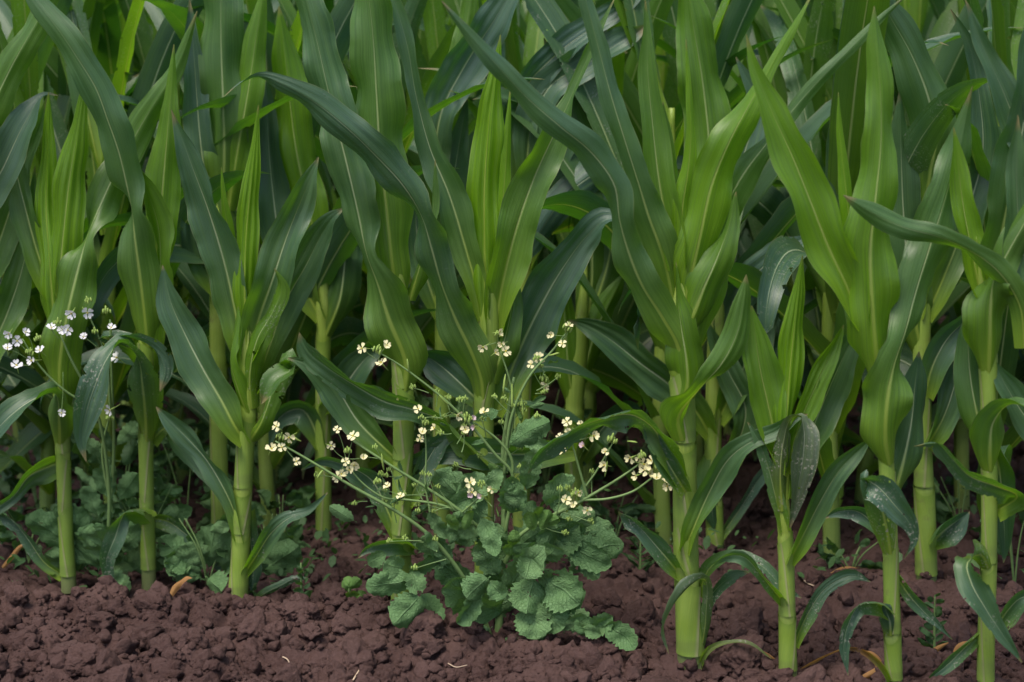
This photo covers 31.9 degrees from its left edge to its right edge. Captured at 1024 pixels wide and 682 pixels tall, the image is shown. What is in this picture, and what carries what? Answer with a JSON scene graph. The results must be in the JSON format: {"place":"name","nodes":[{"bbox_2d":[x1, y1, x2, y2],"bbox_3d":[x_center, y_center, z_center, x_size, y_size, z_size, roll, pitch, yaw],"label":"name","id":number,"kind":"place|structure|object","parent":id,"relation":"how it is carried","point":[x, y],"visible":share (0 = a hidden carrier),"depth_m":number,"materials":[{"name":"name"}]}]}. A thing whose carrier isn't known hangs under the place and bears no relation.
{"place":"outdoors","nodes":[
{"label":"outdoors","id":0,"kind":"place"},
{"bbox_2d":[0,284,1023,681],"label":"ground","id":1,"kind":"structure","parent":0,"point":[624,588],"depth_m":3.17,"materials":[{"name":"soil"}]},
{"bbox_2d":[4,585,29,606],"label":"soil clod","id":2,"kind":"object","parent":1,"relation":"on","point":[20,593],"visible":0.99,"depth_m":3.00,"materials":[{"name":"soil"}]},
{"bbox_2d":[0,506,55,568],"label":"weed","id":3,"kind":"object","parent":1,"relation":"on","point":[6,535],"visible":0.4,"depth_m":3.33,"materials":[{"name":"green plant"}]},
{"bbox_2d":[0,0,58,359],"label":"maize plant","id":4,"kind":"object","parent":1,"relation":"on","point":[21,128],"visible":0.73,"depth_m":3.08,"materials":[{"name":"green plant"}]},
{"bbox_2d":[0,421,80,509],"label":"weed","id":5,"kind":"object","parent":1,"relation":"on","point":[9,481],"visible":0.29,"depth_m":3.68,"materials":[{"name":"green plant"}]},
{"bbox_2d":[9,0,126,361],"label":"maize plant","id":6,"kind":"object","parent":1,"relation":"on","point":[107,4],"visible":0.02,"depth_m":3.78,"materials":[{"name":"green plant"}]},
{"bbox_2d":[3,296,140,584],"bbox_3d":[-0.764,0.184,3.133,0.215,0.541,0.138,0,10,0],"label":"wild radish","id":7,"kind":"object","parent":1,"relation":"on","point":[92,538],"visible":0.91,"depth_m":3.18,"materials":[{"name":"green plant"}]},
{"bbox_2d":[32,417,124,487],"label":"weed","id":8,"kind":"object","parent":1,"relation":"on","point":[37,453],"visible":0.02,"depth_m":3.78,"materials":[{"name":"green plant"}]},
{"bbox_2d":[62,642,99,676],"bbox_3d":[-0.660,0.492,2.745,0.066,0.056,0.087,-6,12,-31],"label":"soil clod","id":9,"kind":"object","parent":1,"relation":"on","point":[79,656],"visible":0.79,"depth_m":2.73,"materials":[{"name":"soil"}]},
{"bbox_2d":[0,0,172,472],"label":"maize plant","id":10,"kind":"object","parent":1,"relation":"on","point":[31,435],"visible":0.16,"depth_m":3.58,"materials":[{"name":"green plant"}]},
{"bbox_2d":[0,0,182,478],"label":"maize plant","id":11,"kind":"object","parent":1,"relation":"on","point":[15,434],"visible":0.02,"depth_m":3.94,"materials":[{"name":"green plant"}]},
{"bbox_2d":[51,0,139,485],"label":"maize plant","id":12,"kind":"object","parent":1,"relation":"on","point":[94,33],"visible":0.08,"depth_m":3.68,"materials":[{"name":"green plant"}]},
{"bbox_2d":[0,11,197,593],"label":"maize plant","id":13,"kind":"object","parent":1,"relation":"on","point":[59,255],"visible":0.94,"depth_m":3.10,"materials":[{"name":"green plant"}]},
{"bbox_2d":[44,514,165,590],"bbox_3d":[-0.733,0.383,3.230,0.227,0.150,0.094,0,10,0],"label":"wild radish","id":14,"kind":"object","parent":1,"relation":"on","point":[52,556],"visible":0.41,"depth_m":3.23,"materials":[{"name":"green plant"}]},
{"bbox_2d":[92,580,129,598],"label":"soil clod","id":15,"kind":"object","parent":1,"relation":"on","point":[115,589],"visible":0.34,"depth_m":3.06,"materials":[{"name":"soil"}]},
{"bbox_2d":[0,0,235,523],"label":"maize plant","id":16,"kind":"object","parent":1,"relation":"on","point":[30,86],"visible":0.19,"depth_m":3.52,"materials":[{"name":"green plant"}]},
{"bbox_2d":[96,0,144,426],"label":"maize plant","id":17,"kind":"object","parent":1,"relation":"on","point":[112,28],"visible":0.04,"depth_m":4.03,"materials":[{"name":"green plant"}]},
{"bbox_2d":[26,0,221,590],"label":"maize plant","id":18,"kind":"object","parent":1,"relation":"on","point":[146,246],"visible":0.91,"depth_m":3.08,"materials":[{"name":"green plant"}]},
{"bbox_2d":[70,426,181,523],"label":"weed","id":19,"kind":"object","parent":1,"relation":"on","point":[129,452],"visible":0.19,"depth_m":3.44,"materials":[{"name":"green plant"}]},
{"bbox_2d":[133,50,141,70],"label":"maize plant","id":20,"kind":"object","parent":1,"relation":"on","point":[136,64],"depth_m":4.64,"materials":[{"name":"green plant"}]},
{"bbox_2d":[91,484,191,573],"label":"weed","id":21,"kind":"object","parent":1,"relation":"on","point":[180,511],"visible":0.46,"depth_m":3.25,"materials":[{"name":"green plant"}]},
{"bbox_2d":[20,12,274,368],"bbox_3d":[-1.099,-0.544,4.401,1.094,1.630,0.722,-3,11,-15],"label":"maize plant","id":22,"kind":"object","parent":1,"relation":"on","point":[24,324],"depth_m":4.48,"materials":[{"name":"green plant"}]},
{"bbox_2d":[133,588,172,614],"bbox_3d":[-0.592,0.432,2.962,0.070,0.038,0.044,4,11,23],"label":"soil clod","id":23,"kind":"object","parent":1,"relation":"on","point":[141,601],"visible":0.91,"depth_m":2.95,"materials":[{"name":"soil"}]},
{"bbox_2d":[114,368,209,483],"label":"weed","id":24,"kind":"object","parent":1,"relation":"on","point":[128,412],"visible":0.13,"depth_m":3.77,"materials":[{"name":"green plant"}]},
{"bbox_2d":[3,0,328,483],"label":"maize plant","id":25,"kind":"object","parent":1,"relation":"on","point":[143,41],"visible":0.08,"depth_m":3.73,"materials":[{"name":"green plant"}]},
{"bbox_2d":[133,12,198,312],"bbox_3d":[-0.876,-0.690,4.800,0.530,1.783,1.421,1,10,7],"label":"maize plant","id":26,"kind":"object","parent":1,"relation":"on","point":[189,305],"visible":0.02,"depth_m":4.75,"materials":[{"name":"green plant"}]},
{"bbox_2d":[0,0,355,503],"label":"maize plant","id":27,"kind":"object","parent":1,"relation":"on","point":[155,66],"visible":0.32,"depth_m":3.46,"materials":[{"name":"green plant"}]},
{"bbox_2d":[170,576,191,596],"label":"dry leaf","id":28,"kind":"object","parent":1,"relation":"on","point":[175,588],"visible":0.93,"depth_m":3.11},
{"bbox_2d":[173,581,198,597],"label":"soil clod","id":29,"kind":"object","parent":1,"relation":"on","point":[186,586],"visible":0.4,"depth_m":3.12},
{"bbox_2d":[136,428,235,537],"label":"weed","id":30,"kind":"object","parent":1,"relation":"on","point":[163,458],"visible":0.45,"depth_m":3.44,"materials":[{"name":"green plant"}]},
{"bbox_2d":[157,524,230,593],"bbox_3d":[-0.565,0.390,3.190,0.146,0.130,0.095,0,10,0],"label":"wild radish","id":31,"kind":"object","parent":1,"relation":"on","point":[217,581],"visible":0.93,"depth_m":3.20,"materials":[{"name":"green plant"}]},
{"bbox_2d":[164,514,230,585],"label":"weed","id":32,"kind":"object","parent":1,"relation":"on","point":[221,525],"visible":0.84,"depth_m":3.19,"materials":[{"name":"green plant"}]},
{"bbox_2d":[180,0,266,531],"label":"maize plant","id":33,"kind":"object","parent":1,"relation":"on","point":[227,54],"visible":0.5,"depth_m":3.27,"materials":[{"name":"green plant"}]},
{"bbox_2d":[213,626,235,641],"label":"soil clod","id":34,"kind":"object","parent":1,"relation":"on","point":[225,632],"visible":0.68,"depth_m":2.89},
{"bbox_2d":[174,0,294,389],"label":"maize plant","id":35,"kind":"object","parent":1,"relation":"on","point":[192,300],"depth_m":4.38,"materials":[{"name":"green plant"}]},
{"bbox_2d":[155,105,341,597],"bbox_3d":[-0.441,0.051,2.983,0.324,0.878,0.136,0,10,0],"label":"maize plant","id":36,"kind":"object","parent":1,"relation":"on","point":[259,301],"visible":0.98,"depth_m":3.00,"materials":[{"name":"green plant"}]},
{"bbox_2d":[132,0,406,345],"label":"maize plant","id":37,"kind":"object","parent":1,"relation":"on","point":[149,20],"visible":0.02,"depth_m":4.66,"materials":[{"name":"green plant"}]},
{"bbox_2d":[118,0,423,487],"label":"maize plant","id":38,"kind":"object","parent":1,"relation":"on","point":[175,16],"visible":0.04,"depth_m":3.65,"materials":[{"name":"green plant"}]},
{"bbox_2d":[254,431,302,492],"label":"weed","id":39,"kind":"object","parent":1,"relation":"on","point":[286,466],"visible":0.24,"depth_m":3.80,"materials":[{"name":"green plant"}]},
{"bbox_2d":[251,502,310,547],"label":"weed","id":40,"kind":"object","parent":1,"relation":"on","point":[296,534],"visible":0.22,"depth_m":3.37,"materials":[{"name":"green plant"}]},
{"bbox_2d":[262,532,302,575],"bbox_3d":[-0.428,0.386,3.250,0.096,0.099,0.025,2,10,11],"label":"wild radish","id":41,"kind":"object","parent":1,"relation":"on","point":[283,553],"visible":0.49,"depth_m":3.25,"materials":[{"name":"green plant"}]},
{"bbox_2d":[132,0,432,349],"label":"maize plant","id":42,"kind":"object","parent":1,"relation":"on","point":[330,5],"visible":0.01,"depth_m":4.26,"materials":[{"name":"green plant"}]},
{"bbox_2d":[252,486,315,533],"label":"weed","id":43,"kind":"object","parent":1,"relation":"on","point":[299,498],"visible":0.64,"depth_m":3.44,"materials":[{"name":"green plant"}]},
{"bbox_2d":[40,0,538,528],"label":"maize plant","id":44,"kind":"object","parent":1,"relation":"on","point":[350,334],"visible":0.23,"depth_m":3.40,"materials":[{"name":"green plant"}]},
{"bbox_2d":[277,599,311,620],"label":"soil clod","id":45,"kind":"object","parent":1,"relation":"on","point":[294,610],"visible":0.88,"depth_m":2.93,"materials":[{"name":"soil"}]},
{"bbox_2d":[290,571,313,593],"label":"soil clod","id":46,"kind":"object","parent":1,"relation":"on","point":[294,585],"visible":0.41,"depth_m":3.20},
{"bbox_2d":[293,558,311,597],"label":"seedling","id":47,"kind":"object","parent":1,"relation":"on","point":[299,568],"visible":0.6,"depth_m":3.04,"materials":[{"name":"green plant"}]},
{"bbox_2d":[259,6,379,530],"bbox_3d":[-0.362,-0.105,3.371,0.241,1.033,0.062,0,10,0],"label":"maize plant","id":48,"kind":"object","parent":1,"relation":"on","point":[287,151],"visible":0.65,"depth_m":3.35,"materials":[{"name":"green plant"}]},
{"bbox_2d":[142,0,522,395],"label":"maize plant","id":49,"kind":"object","parent":1,"relation":"on","point":[346,62],"visible":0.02,"depth_m":4.28,"materials":[{"name":"green plant"}]},
{"bbox_2d":[309,555,357,584],"bbox_3d":[-0.330,0.440,3.280,0.088,0.086,0.116,8,13,38],"label":"soil clod","id":50,"kind":"object","parent":1,"relation":"on","point":[343,567],"visible":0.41,"depth_m":3.27,"materials":[{"name":"soil"}]},
{"bbox_2d":[341,576,365,597],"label":"seedling","id":51,"kind":"object","parent":1,"relation":"on","point":[348,585],"visible":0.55,"depth_m":3.02,"materials":[{"name":"green plant"}]},
{"bbox_2d":[179,0,553,498],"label":"maize plant","id":52,"kind":"object","parent":1,"relation":"on","point":[414,11],"visible":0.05,"depth_m":3.72,"materials":[{"name":"green plant"}]},
{"bbox_2d":[288,0,460,599],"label":"maize plant","id":53,"kind":"object","parent":1,"relation":"on","point":[378,218],"visible":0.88,"depth_m":2.86,"materials":[{"name":"green plant"}]},
{"bbox_2d":[180,0,575,478],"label":"maize plant","id":54,"kind":"object","parent":1,"relation":"on","point":[434,17],"visible":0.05,"depth_m":3.65,"materials":[{"name":"green plant"}]},
{"bbox_2d":[225,0,613,573],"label":"maize plant","id":55,"kind":"object","parent":1,"relation":"on","point":[481,236],"visible":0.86,"depth_m":2.90,"materials":[{"name":"green plant"}]},
{"bbox_2d":[399,609,447,645],"bbox_3d":[-0.147,0.461,2.862,0.072,0.080,0.086,-8,13,-37],"label":"soil clod","id":56,"kind":"object","parent":1,"relation":"on","point":[430,622],"visible":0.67,"depth_m":2.83,"materials":[{"name":"soil"}]},
{"bbox_2d":[390,389,504,475],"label":"weed","id":57,"kind":"object","parent":1,"relation":"on","point":[424,400],"visible":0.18,"depth_m":3.75,"materials":[{"name":"green plant"}]},
{"bbox_2d":[408,0,518,536],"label":"maize plant","id":58,"kind":"object","parent":1,"relation":"on","point":[462,68],"visible":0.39,"depth_m":3.29,"materials":[{"name":"green plant"}]},
{"bbox_2d":[265,321,671,650],"bbox_3d":[-0.066,0.240,2.822,0.632,0.536,0.147,0,10,0],"label":"wild radish","id":59,"kind":"object","parent":1,"relation":"on","point":[581,537],"visible":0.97,"depth_m":2.83,"materials":[{"name":"green plant"}]},
{"bbox_2d":[0,306,976,586],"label":"ground cover","id":60,"kind":"object","parent":1,"relation":"on","point":[830,560],"visible":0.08,"depth_m":3.49,"materials":[{"name":"green plant"}]},
{"bbox_2d":[392,0,597,314],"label":"maize plant","id":61,"kind":"object","parent":1,"relation":"on","point":[523,26],"visible":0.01,"depth_m":4.02,"materials":[{"name":"green plant"}]},
{"bbox_2d":[486,650,512,668],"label":"soil clod","id":62,"kind":"object","parent":1,"relation":"on","point":[491,661],"visible":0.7,"depth_m":2.79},
{"bbox_2d":[406,16,625,349],"bbox_3d":[-0.249,-0.631,4.686,0.810,1.705,1.296,-2,10,-10],"label":"maize plant","id":63,"kind":"object","parent":1,"relation":"on","point":[423,40],"visible":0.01,"depth_m":4.70,"materials":[{"name":"green plant"}]},
{"bbox_2d":[521,653,537,665],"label":"soil clod","id":64,"kind":"object","parent":1,"relation":"on","point":[529,658],"visible":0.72,"depth_m":2.73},
{"bbox_2d":[434,0,644,492],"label":"maize plant","id":65,"kind":"object","parent":1,"relation":"on","point":[517,58],"visible":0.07,"depth_m":3.69,"materials":[{"name":"green plant"}]},
{"bbox_2d":[493,389,604,492],"bbox_3d":[0.060,0.233,3.825,0.277,0.276,0.119,0,10,0],"label":"weed","id":66,"kind":"object","parent":1,"relation":"on","point":[555,469],"visible":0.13,"depth_m":3.83,"materials":[{"name":"green plant"}]},
{"bbox_2d":[406,0,716,424],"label":"maize plant","id":67,"kind":"object","parent":1,"relation":"on","point":[413,158],"visible":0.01,"depth_m":4.22,"materials":[{"name":"green plant"}]},
{"bbox_2d":[503,0,643,527],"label":"maize plant","id":68,"kind":"object","parent":1,"relation":"on","point":[543,65],"visible":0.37,"depth_m":3.29,"materials":[{"name":"green plant"}]},
{"bbox_2d":[532,38,640,511],"bbox_3d":[0.135,-0.078,3.386,0.246,0.976,0.067,0,10,0],"label":"maize plant","id":69,"kind":"object","parent":1,"relation":"on","point":[606,282],"visible":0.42,"depth_m":3.38,"materials":[{"name":"green plant"}]},
{"bbox_2d":[520,1,662,91],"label":"maize plant","id":70,"kind":"object","parent":1,"relation":"on","point":[523,10],"visible":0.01,"depth_m":4.83,"materials":[{"name":"green plant"}]},
{"bbox_2d":[573,625,612,647],"bbox_3d":[0.131,0.469,2.842,0.065,0.059,0.061,8,13,38],"label":"soil clod","id":71,"kind":"object","parent":1,"relation":"on","point":[599,642],"visible":0.36,"depth_m":2.83,"materials":[{"name":"soil"}]},
{"bbox_2d":[472,0,765,465],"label":"maize plant","id":72,"kind":"object","parent":1,"relation":"on","point":[609,373],"visible":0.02,"depth_m":3.65,"materials":[{"name":"green plant"}]},
{"bbox_2d":[408,0,832,489],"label":"maize plant","id":73,"kind":"object","parent":1,"relation":"on","point":[626,315],"visible":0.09,"depth_m":3.58,"materials":[{"name":"green plant"}]},
{"bbox_2d":[588,493,655,536],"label":"weed","id":74,"kind":"object","parent":1,"relation":"on","point":[632,509],"visible":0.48,"depth_m":3.41,"materials":[{"name":"green plant"}]},
{"bbox_2d":[593,437,652,469],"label":"weed","id":75,"kind":"object","parent":1,"relation":"on","point":[619,449],"visible":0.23,"depth_m":4.00,"materials":[{"name":"green plant"}]},
{"bbox_2d":[622,528,654,571],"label":"seedling","id":76,"kind":"object","parent":1,"relation":"on","point":[647,565],"visible":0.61,"depth_m":3.24,"materials":[{"name":"green plant"}]},
{"bbox_2d":[623,597,664,638],"bbox_3d":[0.209,0.476,3.005,0.090,0.091,0.090,6,12,31],"label":"soil clod","id":77,"kind":"object","parent":1,"relation":"on","point":[642,613],"visible":0.57,"depth_m":2.98,"materials":[{"name":"soil"}]},
{"bbox_2d":[441,0,902,669],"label":"maize plant","id":78,"kind":"object","parent":1,"relation":"on","point":[675,242],"visible":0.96,"depth_m":2.65,"materials":[{"name":"green plant"}]},
{"bbox_2d":[568,0,803,547],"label":"maize plant","id":79,"kind":"object","parent":1,"relation":"on","point":[725,400],"visible":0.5,"depth_m":3.26,"materials":[{"name":"green plant"}]},
{"bbox_2d":[624,0,758,324],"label":"maize plant","id":80,"kind":"object","parent":1,"relation":"on","point":[668,85],"visible":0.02,"depth_m":4.09,"materials":[{"name":"green plant"}]},
{"bbox_2d":[698,535,717,555],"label":"soil clod","id":81,"kind":"object","parent":1,"relation":"on","point":[710,549],"visible":0.25,"depth_m":3.31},
{"bbox_2d":[420,0,1022,544],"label":"maize plant","id":82,"kind":"object","parent":1,"relation":"on","point":[548,16],"visible":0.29,"depth_m":3.29,"materials":[{"name":"green plant"}]},
{"bbox_2d":[718,632,764,678],"bbox_3d":[0.352,0.493,2.776,0.080,0.083,0.076,-5,11,-25],"label":"soil clod","id":83,"kind":"object","parent":1,"relation":"on","point":[737,658],"visible":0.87,"depth_m":2.75,"materials":[{"name":"soil"}]},
{"bbox_2d":[744,496,772,522],"bbox_3d":[0.497,0.341,3.622,0.063,0.057,0.077,0,10,0],"label":"soil clod","id":84,"kind":"object","parent":1,"relation":"on","point":[757,508],"visible":0.77,"depth_m":3.60,"materials":[{"name":"soil"}]},
{"bbox_2d":[764,0,779,16],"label":"maize plant","id":85,"kind":"object","parent":1,"relation":"on","point":[769,3],"depth_m":4.66,"materials":[{"name":"green plant"}]},
{"bbox_2d":[712,0,832,435],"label":"maize plant","id":86,"kind":"object","parent":1,"relation":"on","point":[727,429],"depth_m":4.07,"materials":[{"name":"green plant"}]},
{"bbox_2d":[709,256,870,676],"bbox_3d":[0.418,0.207,2.663,0.254,0.669,0.081,0,10,0],"label":"maize plant","id":87,"kind":"object","parent":1,"relation":"on","point":[789,467],"visible":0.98,"depth_m":2.66,"materials":[{"name":"green plant"}]},
{"bbox_2d":[579,0,1023,505],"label":"maize plant","id":88,"kind":"object","parent":1,"relation":"on","point":[950,63],"visible":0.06,"depth_m":3.57,"materials":[{"name":"green plant"}]},
{"bbox_2d":[618,0,987,556],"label":"maize plant","id":89,"kind":"object","parent":1,"relation":"on","point":[824,320],"visible":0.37,"depth_m":3.11,"materials":[{"name":"green plant"}]},
{"bbox_2d":[623,0,1001,456],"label":"maize plant","id":90,"kind":"object","parent":1,"relation":"on","point":[819,27],"visible":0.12,"depth_m":3.53,"materials":[{"name":"green plant"}]},
{"bbox_2d":[783,0,842,161],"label":"maize plant","id":91,"kind":"object","parent":1,"relation":"on","point":[837,13],"visible":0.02,"depth_m":4.09,"materials":[{"name":"green plant"}]},
{"bbox_2d":[826,661,862,681],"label":"soil clod","id":92,"kind":"object","parent":1,"relation":"on","point":[836,671],"visible":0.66,"depth_m":2.76,"materials":[{"name":"soil"}]},
{"bbox_2d":[815,529,882,569],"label":"weed","id":93,"kind":"object","parent":1,"relation":"on","point":[866,563],"visible":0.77,"depth_m":3.25,"materials":[{"name":"green plant"}]},
{"bbox_2d":[746,6,972,681],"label":"maize plant","id":94,"kind":"object","parent":1,"relation":"on","point":[849,252],"visible":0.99,"depth_m":2.55,"materials":[{"name":"green plant"}]},
{"bbox_2d":[863,651,881,678],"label":"dry leaf","id":95,"kind":"object","parent":1,"relation":"on","point":[868,674],"visible":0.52,"depth_m":2.73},
{"bbox_2d":[739,0,1023,509],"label":"maize plant","id":96,"kind":"object","parent":1,"relation":"on","point":[961,442],"visible":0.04,"depth_m":3.69,"materials":[{"name":"green plant"}]},
{"bbox_2d":[764,0,1023,440],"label":"maize plant","id":97,"kind":"object","parent":1,"relation":"on","point":[1008,421],"visible":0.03,"depth_m":3.62,"materials":[{"name":"green plant"}]},
{"bbox_2d":[801,0,1023,518],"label":"maize plant","id":98,"kind":"object","parent":1,"relation":"on","point":[998,15],"visible":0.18,"depth_m":3.17,"materials":[{"name":"green plant"}]},
{"bbox_2d":[887,0,949,311],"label":"maize plant","id":99,"kind":"object","parent":1,"relation":"on","point":[929,22],"visible":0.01,"depth_m":4.76,"materials":[{"name":"green plant"}]},
{"bbox_2d":[891,0,966,337],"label":"maize plant","id":100,"kind":"object","parent":1,"relation":"on","point":[916,10],"depth_m":4.03,"materials":[{"name":"green plant"}]},
{"bbox_2d":[917,593,947,647],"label":"seedling","id":101,"kind":"object","parent":1,"relation":"on","point":[929,635],"visible":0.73,"depth_m":2.86,"materials":[{"name":"green plant"}]},
{"bbox_2d":[843,28,1023,681],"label":"maize plant","id":102,"kind":"object","parent":1,"relation":"on","point":[995,280],"visible":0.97,"depth_m":2.55,"materials":[{"name":"green plant"}]},
{"bbox_2d":[884,0,999,581],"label":"maize plant","id":103,"kind":"object","parent":1,"relation":"on","point":[920,83],"visible":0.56,"depth_m":3.06,"materials":[{"name":"green plant"}]},
{"bbox_2d":[912,469,980,539],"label":"weed","id":104,"kind":"object","parent":1,"relation":"on","point":[943,513],"visible":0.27,"depth_m":3.44,"materials":[{"name":"green plant"}]},
{"bbox_2d":[929,0,1020,359],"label":"maize plant","id":105,"kind":"object","parent":1,"relation":"on","point":[938,7],"visible":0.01,"depth_m":4.18,"materials":[{"name":"green plant"}]},
{"bbox_2d":[965,0,1023,439],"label":"maize plant","id":106,"kind":"object","parent":1,"relation":"on","point":[1001,80],"visible":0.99,"depth_m":2.50,"materials":[{"name":"green plant"}]},
{"bbox_2d":[967,510,1023,581],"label":"weed","id":107,"kind":"object","parent":1,"relation":"on","point":[1020,518],"visible":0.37,"depth_m":3.18,"materials":[{"name":"green plant"}]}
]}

